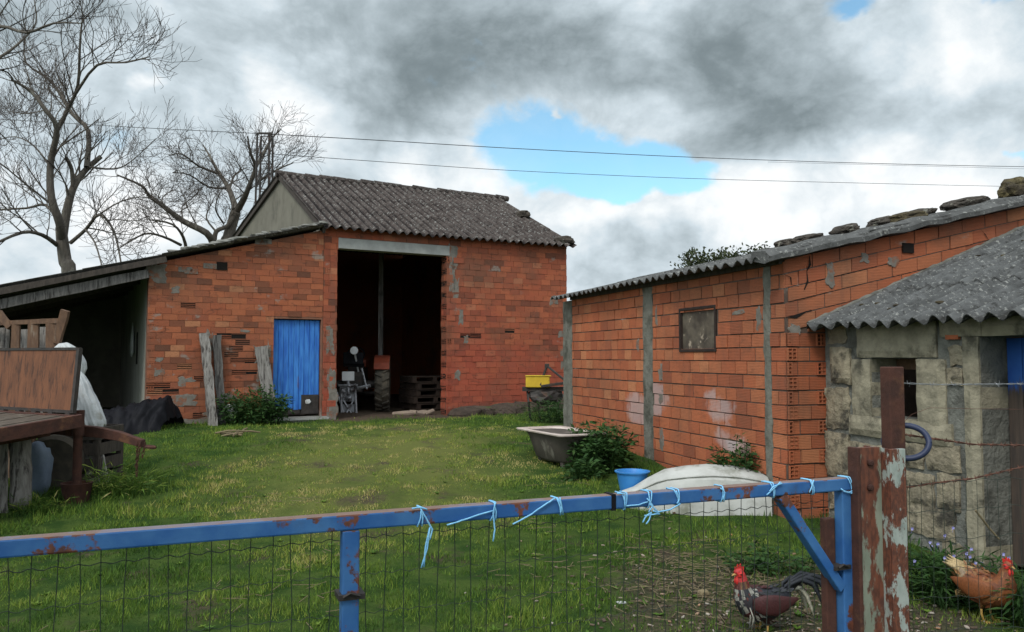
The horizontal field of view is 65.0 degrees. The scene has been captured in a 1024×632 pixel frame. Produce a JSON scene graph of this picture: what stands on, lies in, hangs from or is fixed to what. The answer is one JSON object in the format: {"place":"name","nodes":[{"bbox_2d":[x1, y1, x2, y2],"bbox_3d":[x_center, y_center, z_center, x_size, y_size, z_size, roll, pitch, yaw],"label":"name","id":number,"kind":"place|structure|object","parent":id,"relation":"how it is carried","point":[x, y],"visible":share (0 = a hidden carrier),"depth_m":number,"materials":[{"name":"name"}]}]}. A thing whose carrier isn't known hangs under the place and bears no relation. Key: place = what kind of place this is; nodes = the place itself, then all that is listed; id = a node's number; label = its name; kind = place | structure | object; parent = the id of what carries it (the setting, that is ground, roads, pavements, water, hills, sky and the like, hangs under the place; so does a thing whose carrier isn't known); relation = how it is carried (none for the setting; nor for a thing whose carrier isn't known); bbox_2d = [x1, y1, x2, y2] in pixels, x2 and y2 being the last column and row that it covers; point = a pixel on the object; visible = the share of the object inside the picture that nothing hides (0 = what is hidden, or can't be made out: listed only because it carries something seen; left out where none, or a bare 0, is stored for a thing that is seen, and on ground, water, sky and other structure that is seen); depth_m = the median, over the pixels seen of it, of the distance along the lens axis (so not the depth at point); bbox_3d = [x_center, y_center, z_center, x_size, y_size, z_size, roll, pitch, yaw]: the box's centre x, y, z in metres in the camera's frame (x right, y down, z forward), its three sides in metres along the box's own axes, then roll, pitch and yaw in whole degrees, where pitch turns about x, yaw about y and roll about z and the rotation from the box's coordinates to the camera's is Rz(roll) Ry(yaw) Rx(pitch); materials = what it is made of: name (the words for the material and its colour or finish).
{"place":"outdoors","nodes":[
{"label":"outdoors","id":0,"kind":"place"},
{"bbox_2d":[0,394,1023,631],"bbox_3d":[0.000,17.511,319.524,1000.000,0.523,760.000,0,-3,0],"label":"ground","id":1,"kind":"structure","parent":0,"point":[394,498],"depth_m":6.81,"materials":[{"name":"green plant"}]},
{"bbox_2d":[0,443,8,512],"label":"wooden plank","id":2,"kind":"object","parent":1,"relation":"on","point":[4,450],"visible":0.82,"depth_m":7.87,"materials":[{"name":"grey wood"}]},
{"bbox_2d":[0,328,9,347],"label":"wooden board","id":3,"kind":"object","parent":1,"relation":"on","point":[4,337],"visible":0.13,"depth_m":9.66,"materials":[{"name":"grey wood"}]},
{"bbox_2d":[9,439,32,508],"bbox_3d":[-4.919,1.548,8.047,0.202,0.786,0.319,3,-4,-42],"label":"wooden post","id":4,"kind":"object","parent":1,"relation":"on","point":[20,468],"visible":0.76,"depth_m":7.98,"materials":[{"name":"grey wood"}]},
{"bbox_2d":[20,329,27,411],"bbox_3d":[-5.850,1.012,9.615,0.212,1.713,0.084,0,-3,0],"label":"wooden board","id":5,"kind":"object","parent":1,"relation":"on","point":[23,340],"visible":0.05,"depth_m":9.66,"materials":[{"name":"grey wood"}]},
{"bbox_2d":[0,309,69,477],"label":"wooden rack","id":6,"kind":"object","parent":1,"relation":"on","point":[55,330],"visible":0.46,"depth_m":9.33,"materials":[{"name":"brown wood"}]},
{"bbox_2d":[5,489,78,512],"bbox_3d":[-4.643,1.905,7.917,0.848,0.407,0.551,0,-3,0],"label":"weed clump","id":7,"kind":"object","parent":1,"relation":"on","point":[33,504],"visible":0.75,"depth_m":7.89,"materials":[{"name":"green plant"}]},
{"bbox_2d":[31,441,53,496],"bbox_3d":[-5.021,1.647,8.534,0.255,0.638,0.226,0,-3,0],"label":"plastic bag","id":8,"kind":"object","parent":1,"relation":"on","point":[42,458],"visible":0.63,"depth_m":8.45,"materials":[{"name":"blue plastic"}]},
{"bbox_2d":[39,327,45,412],"bbox_3d":[-5.583,1.005,9.610,0.198,1.760,0.090,0,-3,0],"label":"wooden board","id":9,"kind":"object","parent":1,"relation":"on","point":[42,337],"visible":0.1,"depth_m":9.66,"materials":[{"name":"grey wood"}]},
{"bbox_2d":[0,0,106,162],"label":"bare tree","id":10,"kind":"object","parent":1,"relation":"on","point":[24,31],"visible":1,"depth_m":15.56,"materials":[{"name":"brown plant"}]},
{"bbox_2d":[32,434,84,489],"bbox_3d":[-5.042,1.612,8.830,0.626,0.612,0.215,1,-3,-15],"label":"old tyre","id":11,"kind":"object","parent":1,"relation":"on","point":[60,447],"visible":0.32,"depth_m":8.78,"materials":[{"name":"rubber"}]},
{"bbox_2d":[0,347,156,503],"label":"farm trailer","id":12,"kind":"object","parent":1,"relation":"on","point":[35,381],"visible":0.99,"depth_m":8.32,"materials":[{"name":"wood"}]},
{"bbox_2d":[38,424,123,479],"bbox_3d":[-4.942,1.585,9.232,0.690,0.640,0.590,0,-3,0],"label":"wooden crate","id":13,"kind":"object","parent":1,"relation":"on","point":[97,448],"visible":0.27,"depth_m":9.09,"materials":[{"name":"brown wood"}]},
{"bbox_2d":[77,372,106,426],"bbox_3d":[-4.830,0.955,9.085,0.462,0.662,0.408,0,-3,0],"label":"white sack","id":14,"kind":"object","parent":13,"relation":"on","point":[88,402],"visible":0.42,"depth_m":8.99,"materials":[{"name":"plastic"}]},
{"bbox_2d":[54,342,86,374],"bbox_3d":[-5.076,0.526,9.223,0.361,0.448,0.352,0,-3,0],"label":"white sack","id":15,"kind":"object","parent":14,"relation":"on","point":[83,365],"visible":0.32,"depth_m":9.19,"materials":[{"name":"plastic"}]},
{"bbox_2d":[83,440,99,482],"bbox_3d":[-4.718,1.581,8.992,0.341,0.711,0.090,-2,-3,32],"label":"wooden plank","id":16,"kind":"object","parent":1,"relation":"on","point":[88,456],"visible":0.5,"depth_m":8.98,"materials":[{"name":"grey wood"}]},
{"bbox_2d":[100,454,108,481],"bbox_3d":[-4.632,1.607,9.044,0.333,0.649,0.067,-2,-3,29],"label":"wooden plank","id":17,"kind":"object","parent":1,"relation":"on","point":[103,457],"visible":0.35,"depth_m":9.01,"materials":[{"name":"grey wood"}]},
{"bbox_2d":[0,0,217,272],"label":"bare tree","id":18,"kind":"object","parent":1,"relation":"on","point":[66,262],"visible":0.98,"depth_m":22.69,"materials":[{"name":"brown plant"}]},
{"bbox_2d":[60,459,172,502],"bbox_3d":[-4.258,1.797,8.630,1.180,0.597,1.004,0,-3,0],"label":"weed clump","id":19,"kind":"object","parent":1,"relation":"on","point":[119,478],"visible":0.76,"depth_m":8.57,"materials":[{"name":"green plant"}]},
{"bbox_2d":[103,395,183,434],"bbox_3d":[-6.025,1.567,12.770,1.706,0.592,0.842,2,-3,-32],"label":"plastic sheet","id":20,"kind":"object","parent":1,"relation":"on","point":[149,415],"visible":0.78,"depth_m":12.63,"materials":[{"name":"black plastic"}]},
{"bbox_2d":[0,221,328,423],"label":"brick annex","id":21,"kind":"object","parent":1,"relation":"on","point":[240,295],"visible":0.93,"depth_m":14.36,"materials":[{"name":"orange brick"}]},
{"bbox_2d":[130,323,134,356],"bbox_3d":[-7.340,0.456,15.540,0.081,0.660,0.304,2,-3,-30],"label":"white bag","id":22,"kind":"object","parent":21,"relation":"hanging from","point":[132,345],"visible":1,"depth_m":15.45,"materials":[{"name":"plastic"}]},
{"bbox_2d":[273,319,319,414],"bbox_3d":[-3.962,0.946,14.768,0.848,1.747,0.127,2,-3,-30],"label":"door","id":23,"kind":"structure","parent":21,"relation":"in","point":[296,342],"depth_m":14.79,"materials":[{"name":"blue paint"}]},
{"bbox_2d":[81,99,326,261],"bbox_3d":[-12.316,-3.135,32.786,9.174,12.466,8.986,1,-3,-14],"label":"bare tree","id":24,"kind":"object","parent":1,"relation":"on","point":[229,228],"visible":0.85,"depth_m":31.96,"materials":[{"name":"brown plant"}]},
{"bbox_2d":[199,333,217,425],"bbox_3d":[-5.194,1.093,13.751,0.406,1.616,0.179,-2,-3,31],"label":"weathered board","id":25,"kind":"object","parent":1,"relation":"on","point":[204,340],"visible":0.95,"depth_m":13.72,"materials":[{"name":"grey wood"}]},
{"bbox_2d":[212,335,225,423],"bbox_3d":[-5.071,1.108,13.924,0.239,1.566,0.107,2,-3,-30],"label":"weathered board","id":26,"kind":"object","parent":1,"relation":"on","point":[218,368],"visible":0.86,"depth_m":13.91,"materials":[{"name":"grey wood"}]},
{"bbox_2d":[215,427,259,436],"bbox_3d":[-4.131,1.757,12.109,0.479,0.110,0.492,-2,-4,40],"label":"stick pile","id":27,"kind":"object","parent":1,"relation":"on","point":[233,434],"visible":0.99,"depth_m":12.06,"materials":[{"name":"wood"}]},
{"bbox_2d":[215,384,295,425],"bbox_3d":[-4.459,1.586,13.897,1.488,0.835,0.964,0,-3,0],"label":"weed clump","id":28,"kind":"object","parent":1,"relation":"on","point":[252,415],"visible":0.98,"depth_m":13.78,"materials":[{"name":"green plant"}]},
{"bbox_2d":[254,132,273,203],"bbox_3d":[-9.021,-1.997,29.137,0.638,9.429,0.638,0,-3,0],"label":"utility pylon","id":29,"kind":"object","parent":1,"relation":"on","point":[271,168],"visible":0.23,"depth_m":29.16,"materials":[{"name":"metal"}]},
{"bbox_2d":[0,119,255,133],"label":"overhead wire","id":30,"kind":"object","parent":29,"relation":"attached to","point":[151,128],"visible":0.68,"depth_m":33.16,"materials":[{"name":"black metal"}]},
{"bbox_2d":[264,153,973,185],"bbox_3d":[18.075,-6.653,40.483,58.490,2.584,3.399,1,-3,-19],"label":"overhead wire","id":31,"kind":"object","parent":29,"relation":"attached to","point":[610,175],"visible":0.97,"depth_m":37.27,"materials":[{"name":"black metal"}]},
{"bbox_2d":[270,134,1023,166],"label":"overhead wire","id":32,"kind":"object","parent":29,"relation":"attached to","point":[625,154],"visible":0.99,"depth_m":37.65,"materials":[{"name":"black metal"}]},
{"bbox_2d":[255,345,276,422],"bbox_3d":[-4.371,1.231,14.317,0.410,1.417,0.121,2,-3,-31],"label":"weathered board","id":33,"kind":"object","parent":1,"relation":"on","point":[263,365],"visible":0.61,"depth_m":14.31,"materials":[{"name":"grey wood"}]},
{"bbox_2d":[336,347,390,412],"bbox_3d":[-3.475,1.427,17.852,1.564,1.479,2.686,0,-3,-7],"label":"tractor","id":34,"kind":"object","parent":1,"relation":"on","point":[353,383],"visible":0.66,"depth_m":16.80,"materials":[{"name":"metal"}]},
{"bbox_2d":[378,253,383,354],"bbox_3d":[-2.873,-0.034,17.624,0.100,4.033,0.100,0,-3,0],"label":"barn pole","id":35,"kind":"object","parent":1,"relation":"on","point":[381,305],"visible":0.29,"depth_m":17.59,"materials":[{"name":"grey wood"}]},
{"bbox_2d":[231,170,576,419],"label":"brick barn","id":36,"kind":"structure","parent":1,"relation":"on","point":[474,282],"depth_m":17.23,"materials":[{"name":"orange brick"}]},
{"bbox_2d":[515,210,530,217],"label":"roof stone","id":37,"kind":"object","parent":36,"relation":"on","point":[523,213],"visible":0.91,"depth_m":19.26,"materials":[{"name":"grey stone"}]},
{"bbox_2d":[554,235,574,245],"bbox_3d":[1.154,-1.657,17.741,0.480,0.227,0.306,0,-3,0],"label":"roof stone","id":38,"kind":"object","parent":36,"relation":"on","point":[566,239],"visible":0.82,"depth_m":17.62,"materials":[{"name":"grey stone"}]},
{"bbox_2d":[392,410,416,414],"bbox_3d":[-2.118,1.922,15.880,0.510,0.132,0.100,-1,-3,15],"label":"firewood log","id":39,"kind":"object","parent":1,"relation":"on","point":[412,412],"visible":0.86,"depth_m":15.83,"materials":[{"name":"beige wood"}]},
{"bbox_2d":[409,410,424,414],"bbox_3d":[-1.892,1.929,16.008,0.314,0.127,0.100,1,-3,-19],"label":"firewood log","id":40,"kind":"object","parent":1,"relation":"on","point":[420,412],"visible":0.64,"depth_m":16.00,"materials":[{"name":"beige wood"}]},
{"bbox_2d":[399,402,440,409],"bbox_3d":[-1.857,2.002,18.032,1.050,0.135,0.940,2,-3,-32],"label":"wooden pallet","id":41,"kind":"object","parent":1,"relation":"on","point":[420,406],"visible":0.56,"depth_m":17.64,"materials":[{"name":"brown wood"}]},
{"bbox_2d":[398,395,440,402],"bbox_3d":[-1.884,1.852,18.000,1.050,0.135,0.940,2,-3,-28],"label":"wooden pallet","id":42,"kind":"object","parent":41,"relation":"on","point":[420,399],"visible":0.53,"depth_m":17.64,"materials":[{"name":"brown wood"}]},
{"bbox_2d":[398,389,440,396],"bbox_3d":[-1.873,1.707,18.056,1.050,0.135,0.940,2,-3,-32],"label":"wooden pallet","id":43,"kind":"object","parent":42,"relation":"on","point":[424,392],"visible":0.65,"depth_m":17.74,"materials":[{"name":"brown wood"}]},
{"bbox_2d":[400,382,440,389],"bbox_3d":[-1.847,1.558,18.048,1.050,0.135,0.940,2,-3,-32],"label":"wooden pallet","id":44,"kind":"object","parent":43,"relation":"on","point":[420,386],"visible":0.55,"depth_m":17.70,"materials":[{"name":"brown wood"}]},
{"bbox_2d":[399,375,440,382],"bbox_3d":[-1.884,1.410,18.048,1.050,0.135,0.940,1,-3,-25],"label":"wooden pallet","id":45,"kind":"object","parent":44,"relation":"on","point":[422,379],"visible":0.64,"depth_m":17.70,"materials":[{"name":"brown wood"}]},
{"bbox_2d":[425,409,434,414],"bbox_3d":[-1.666,1.935,16.137,0.242,0.142,0.100,3,-4,-42],"label":"firewood log","id":46,"kind":"object","parent":1,"relation":"on","point":[429,412],"visible":0.91,"depth_m":16.11,"materials":[{"name":"beige wood"}]},
{"bbox_2d":[39,477,820,631],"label":"straw","id":47,"kind":"object","parent":1,"relation":"on","point":[681,572],"visible":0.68,"depth_m":5.81,"materials":[{"name":"beige plant"}]},
{"bbox_2d":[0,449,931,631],"bbox_3d":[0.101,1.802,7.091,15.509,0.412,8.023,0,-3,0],"label":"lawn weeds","id":48,"kind":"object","parent":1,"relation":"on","point":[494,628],"visible":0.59,"depth_m":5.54,"materials":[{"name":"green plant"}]},
{"bbox_2d":[447,398,563,415],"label":"earth bank","id":49,"kind":"structure","parent":1,"relation":"on","point":[506,408],"depth_m":16.31,"materials":[{"name":"soil"}]},
{"bbox_2d":[517,396,563,423],"bbox_3d":[0.762,1.696,14.347,1.146,0.707,1.148,-2,-4,39],"label":"weed clump","id":50,"kind":"object","parent":1,"relation":"on","point":[557,415],"visible":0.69,"depth_m":14.26,"materials":[{"name":"green plant"}]},
{"bbox_2d":[522,364,563,420],"bbox_3d":[0.596,1.422,14.884,0.813,1.074,0.411,0,-3,0],"label":"farm implement","id":51,"kind":"object","parent":1,"relation":"on","point":[538,386],"visible":0.8,"depth_m":14.73,"materials":[{"name":"yellow paint"}]},
{"bbox_2d":[517,426,606,466],"bbox_3d":[0.615,1.656,10.187,0.700,0.421,1.210,1,-3,-27],"label":"bathtub","id":52,"kind":"object","parent":1,"relation":"on","point":[550,443],"visible":0.76,"depth_m":9.93,"materials":[{"name":"metal"}]},
{"bbox_2d":[554,453,608,480],"bbox_3d":[0.827,1.803,9.278,0.603,0.437,0.514,-1,-3,22],"label":"nettle bush","id":53,"kind":"object","parent":1,"relation":"on","point":[589,470],"visible":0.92,"depth_m":9.25,"materials":[{"name":"green plant"}]},
{"bbox_2d":[563,419,638,473],"bbox_3d":[1.067,1.607,9.726,0.954,0.714,0.982,0,-3,0],"label":"nettle bush","id":54,"kind":"object","parent":1,"relation":"on","point":[607,450],"visible":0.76,"depth_m":9.62,"materials":[{"name":"green plant"}]},
{"bbox_2d":[615,468,649,490],"bbox_3d":[1.269,1.776,8.471,0.374,0.289,0.374,0,-3,0],"label":"bucket","id":55,"kind":"object","parent":1,"relation":"on","point":[629,477],"visible":0.59,"depth_m":8.36,"materials":[{"name":"blue plastic"}]},
{"bbox_2d":[622,464,771,515],"bbox_3d":[1.818,1.720,8.088,1.412,0.463,0.620,0,-3,4],"label":"white tank","id":56,"kind":"object","parent":1,"relation":"on","point":[698,475],"visible":0.71,"depth_m":7.83,"materials":[{"name":"white plastic"}]},
{"bbox_2d":[697,589,709,597],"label":"pebble","id":57,"kind":"object","parent":1,"relation":"on","point":[700,592],"visible":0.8,"depth_m":5.42,"materials":[{"name":"stone"}]},
{"bbox_2d":[670,241,770,268],"bbox_3d":[5.054,0.270,18.927,2.774,4.131,2.454,0,-3,0],"label":"evergreen tree","id":58,"kind":"object","parent":1,"relation":"on","point":[716,257],"visible":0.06,"depth_m":18.41,"materials":[{"name":"green plant"}]},
{"bbox_2d":[706,432,763,472],"bbox_3d":[2.326,1.592,8.146,0.763,0.829,0.500,1,-3,-10],"label":"shrub","id":59,"kind":"object","parent":1,"relation":"on","point":[739,462],"visible":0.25,"depth_m":8.09,"materials":[{"name":"green plant"}]},
{"bbox_2d":[464,526,1015,631],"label":"wood chips","id":60,"kind":"object","parent":1,"relation":"on","point":[967,626],"visible":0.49,"depth_m":5.03,"materials":[{"name":"brown wood"}]},
{"bbox_2d":[720,534,818,577],"bbox_3d":[1.962,1.827,6.042,0.837,0.307,0.618,0,-3,0],"label":"weed clump","id":61,"kind":"object","parent":1,"relation":"on","point":[759,560],"visible":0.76,"depth_m":5.98,"materials":[{"name":"green plant"}]},
{"bbox_2d":[732,563,821,631],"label":"rooster","id":62,"kind":"object","parent":1,"relation":"on","point":[773,607],"visible":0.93,"depth_m":4.64},
{"bbox_2d":[551,194,1023,518],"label":"brick shed","id":63,"kind":"structure","parent":1,"relation":"on","point":[684,366],"depth_m":8.49,"materials":[{"name":"orange brick"}]},
{"bbox_2d":[679,305,716,351],"bbox_3d":[2.142,0.152,9.204,0.072,0.517,0.790,1,-3,-18],"label":"window","id":64,"kind":"structure","parent":63,"relation":"in","point":[697,329],"depth_m":9.21,"materials":[{"name":"grey glass"}]},
{"bbox_2d":[773,238,799,246],"bbox_3d":[2.754,-0.730,8.089,0.192,0.097,0.270,1,-3,-19],"label":"roof stone","id":65,"kind":"object","parent":63,"relation":"on","point":[784,242],"visible":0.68,"depth_m":8.00,"materials":[{"name":"grey stone"}]},
{"bbox_2d":[793,233,823,241],"bbox_3d":[2.998,-0.787,8.162,0.329,0.124,0.277,0,-3,0],"label":"roof stone","id":66,"kind":"object","parent":63,"relation":"on","point":[806,236],"visible":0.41,"depth_m":8.07,"materials":[{"name":"grey stone"}]},
{"bbox_2d":[828,223,859,234],"bbox_3d":[3.436,-0.891,8.316,0.337,0.148,0.291,0,-3,0],"label":"roof stone","id":67,"kind":"object","parent":63,"relation":"on","point":[846,228],"visible":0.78,"depth_m":8.21,"materials":[{"name":"grey stone"}]},
{"bbox_2d":[866,215,890,226],"bbox_3d":[3.914,-0.995,8.472,0.266,0.132,0.278,1,-3,-21],"label":"roof stone","id":68,"kind":"object","parent":63,"relation":"on","point":[879,221],"visible":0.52,"depth_m":8.40,"materials":[{"name":"grey stone"}]},
{"bbox_2d":[888,210,927,222],"bbox_3d":[4.109,-1.029,8.379,0.425,0.161,0.264,1,-3,-13],"label":"roof stone","id":69,"kind":"object","parent":63,"relation":"on","point":[897,217],"visible":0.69,"depth_m":8.28,"materials":[{"name":"stone"}]},
{"bbox_2d":[911,208,937,214],"bbox_3d":[4.529,-1.128,8.965,0.442,0.174,0.297,0,-3,0],"label":"roof stone","id":70,"kind":"object","parent":63,"relation":"on","point":[930,210],"visible":0.22,"depth_m":8.88,"materials":[{"name":"grey stone"}]},
{"bbox_2d":[939,195,990,210],"bbox_3d":[4.979,-1.241,8.841,0.560,0.215,0.287,1,-3,-14],"label":"roof stone","id":71,"kind":"object","parent":63,"relation":"on","point":[957,203],"visible":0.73,"depth_m":8.73,"materials":[{"name":"grey stone"}]},
{"bbox_2d":[997,176,1023,197],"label":"roof stone","id":72,"kind":"object","parent":63,"relation":"on","point":[1012,187],"visible":0.77,"depth_m":8.98,"materials":[{"name":"brown stone"}]},
{"bbox_2d":[847,445,909,631],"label":"gate post","id":73,"kind":"object","parent":1,"relation":"on","point":[877,476],"visible":1,"depth_m":2.77,"materials":[{"name":"metal"}]},
{"bbox_2d":[0,477,852,631],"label":"farm gate","id":74,"kind":"structure","parent":73,"relation":"attached to","point":[831,554],"depth_m":2.27,"materials":[{"name":"blue metal"}]},
{"bbox_2d":[412,505,432,567],"bbox_3d":[-0.255,0.608,2.229,0.061,0.167,0.057,1,-3,-22],"label":"baler twine","id":75,"kind":"object","parent":74,"relation":"attached to","point":[422,514],"visible":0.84,"depth_m":2.21,"materials":[{"name":"blue plastic"}]},
{"bbox_2d":[447,500,496,540],"bbox_3d":[-0.120,0.584,2.285,0.152,0.111,0.057,1,-3,-22],"label":"baler twine","id":76,"kind":"object","parent":74,"relation":"attached to","point":[494,510],"visible":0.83,"depth_m":2.28,"materials":[{"name":"blue plastic"}]},
{"bbox_2d":[512,495,563,524],"bbox_3d":[0.083,0.566,2.344,0.172,0.070,0.056,3,-4,-41],"label":"baler twine","id":77,"kind":"object","parent":74,"relation":"attached to","point":[559,503],"visible":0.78,"depth_m":2.36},
{"bbox_2d":[604,492,615,510],"bbox_3d":[0.300,0.566,2.456,0.014,0.049,0.048,1,-3,-22],"label":"black band","id":78,"kind":"object","parent":74,"relation":"attached to","point":[613,499],"visible":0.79,"depth_m":2.43,"materials":[{"name":"plastic"}]},
{"bbox_2d":[615,491,647,509],"bbox_3d":[0.359,0.566,2.479,0.108,0.056,0.057,1,-3,-22],"label":"baler twine","id":79,"kind":"object","parent":74,"relation":"attached to","point":[625,497],"visible":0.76,"depth_m":2.45,"materials":[{"name":"blue plastic"}]},
{"bbox_2d":[640,489,680,524],"bbox_3d":[0.454,0.593,2.516,0.139,0.100,0.057,1,-3,-22],"label":"baler twine","id":80,"kind":"object","parent":74,"relation":"hanging from","point":[652,506],"visible":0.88,"depth_m":2.48,"materials":[{"name":"blue plastic"}]},
{"bbox_2d":[666,487,679,504],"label":"baler twine","id":81,"kind":"object","parent":74,"relation":"attached to","point":[677,495],"visible":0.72,"depth_m":2.52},
{"bbox_2d":[713,484,724,501],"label":"baler twine","id":82,"kind":"object","parent":74,"relation":"attached to","point":[723,494],"visible":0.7,"depth_m":2.58,"materials":[{"name":"blue plastic"}]},
{"bbox_2d":[761,480,781,497],"bbox_3d":[0.856,0.577,2.679,0.066,0.054,0.057,1,-3,-22],"label":"baler twine","id":83,"kind":"object","parent":74,"relation":"attached to","point":[773,487],"visible":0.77,"depth_m":2.65,"materials":[{"name":"blue plastic"}]},
{"bbox_2d":[800,478,814,494],"bbox_3d":[1.008,0.580,2.738,0.029,0.053,0.060,1,-3,-13],"label":"baler twine","id":84,"kind":"object","parent":74,"relation":"attached to","point":[812,486],"visible":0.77,"depth_m":2.72,"materials":[{"name":"blue plastic"}]},
{"bbox_2d":[837,475,851,493],"bbox_3d":[1.150,0.586,2.796,0.068,0.060,0.057,1,-3,-22],"label":"baler twine","id":85,"kind":"object","parent":74,"relation":"attached to","point":[850,492],"visible":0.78,"depth_m":2.78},
{"bbox_2d":[880,367,909,623],"bbox_3d":[1.405,1.078,2.929,0.066,1.782,0.050,1,-3,-16],"label":"fence post","id":86,"kind":"object","parent":1,"relation":"on","point":[892,408],"visible":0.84,"depth_m":2.94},
{"bbox_2d":[881,423,931,461],"bbox_3d":[1.447,0.462,2.950,0.170,0.138,0.066,-1,-3,22],"label":"hose ring","id":87,"kind":"object","parent":86,"relation":"attached to","point":[925,451],"visible":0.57,"depth_m":2.92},
{"bbox_2d":[904,381,1023,387],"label":"barbed wire","id":88,"kind":"object","parent":86,"relation":"attached to","point":[999,383],"visible":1,"depth_m":3.03,"materials":[{"name":"metal"}]},
{"bbox_2d":[905,433,1023,447],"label":"barbed wire","id":89,"kind":"object","parent":86,"relation":"attached to","point":[960,442],"visible":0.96,"depth_m":3.01,"materials":[{"name":"brown metal"}]},
{"bbox_2d":[905,408,1023,420],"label":"fence wire","id":90,"kind":"object","parent":86,"relation":"attached to","point":[960,408],"visible":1,"depth_m":3.01,"materials":[{"name":"brown metal"}]},
{"bbox_2d":[907,464,1023,489],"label":"barbed wire","id":91,"kind":"object","parent":86,"relation":"attached to","point":[990,474],"visible":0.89,"depth_m":3.00,"materials":[{"name":"metal"}]},
{"bbox_2d":[806,225,1023,570],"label":"stone cottage","id":92,"kind":"structure","parent":1,"relation":"on","point":[958,319],"depth_m":6.52,"materials":[{"name":"stone"}]},
{"bbox_2d":[1007,338,1023,566],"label":"door","id":93,"kind":"structure","parent":92,"relation":"in","point":[1015,346],"depth_m":6.13,"materials":[{"name":"blue wood"}]},
{"bbox_2d":[906,477,1023,631],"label":"fence","id":94,"kind":"object","parent":1,"relation":"on","point":[955,537],"visible":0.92,"depth_m":2.95,"materials":[{"name":"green metal"}]},
{"bbox_2d":[974,509,999,539],"bbox_3d":[1.787,0.785,3.028,0.105,0.116,0.014,1,-3,-12],"label":"dry stick","id":95,"kind":"object","parent":94,"relation":"attached to","point":[983,520],"visible":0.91,"depth_m":3.02,"materials":[{"name":"wood"}]},
{"bbox_2d":[908,527,1023,616],"bbox_3d":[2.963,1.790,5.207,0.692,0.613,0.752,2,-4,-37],"label":"flowering weeds","id":96,"kind":"object","parent":1,"relation":"on","point":[940,592],"visible":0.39,"depth_m":5.22,"materials":[{"name":"green plant"}]},
{"bbox_2d":[942,554,1016,623],"bbox_3d":[2.900,1.664,4.970,0.247,0.418,0.444,1,-3,-23],"label":"hen","id":97,"kind":"object","parent":1,"relation":"on","point":[989,582],"visible":0.86,"depth_m":4.87,"materials":[{"name":"orange"}]},
{"bbox_2d":[969,553,1023,631],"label":"flowering weeds","id":98,"kind":"object","parent":1,"relation":"on","point":[1018,605],"visible":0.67,"depth_m":4.80,"materials":[{"name":"green plant"}]},
{"bbox_2d":[0,0,1023,300],"label":"sky","id":99,"kind":"structure","parent":0,"point":[934,83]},
{"bbox_2d":[784,162,1017,168],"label":"overhead wire","id":100,"kind":"object","parent":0,"point":[901,165],"visible":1,"depth_m":60.11,"materials":[{"name":"black metal"}]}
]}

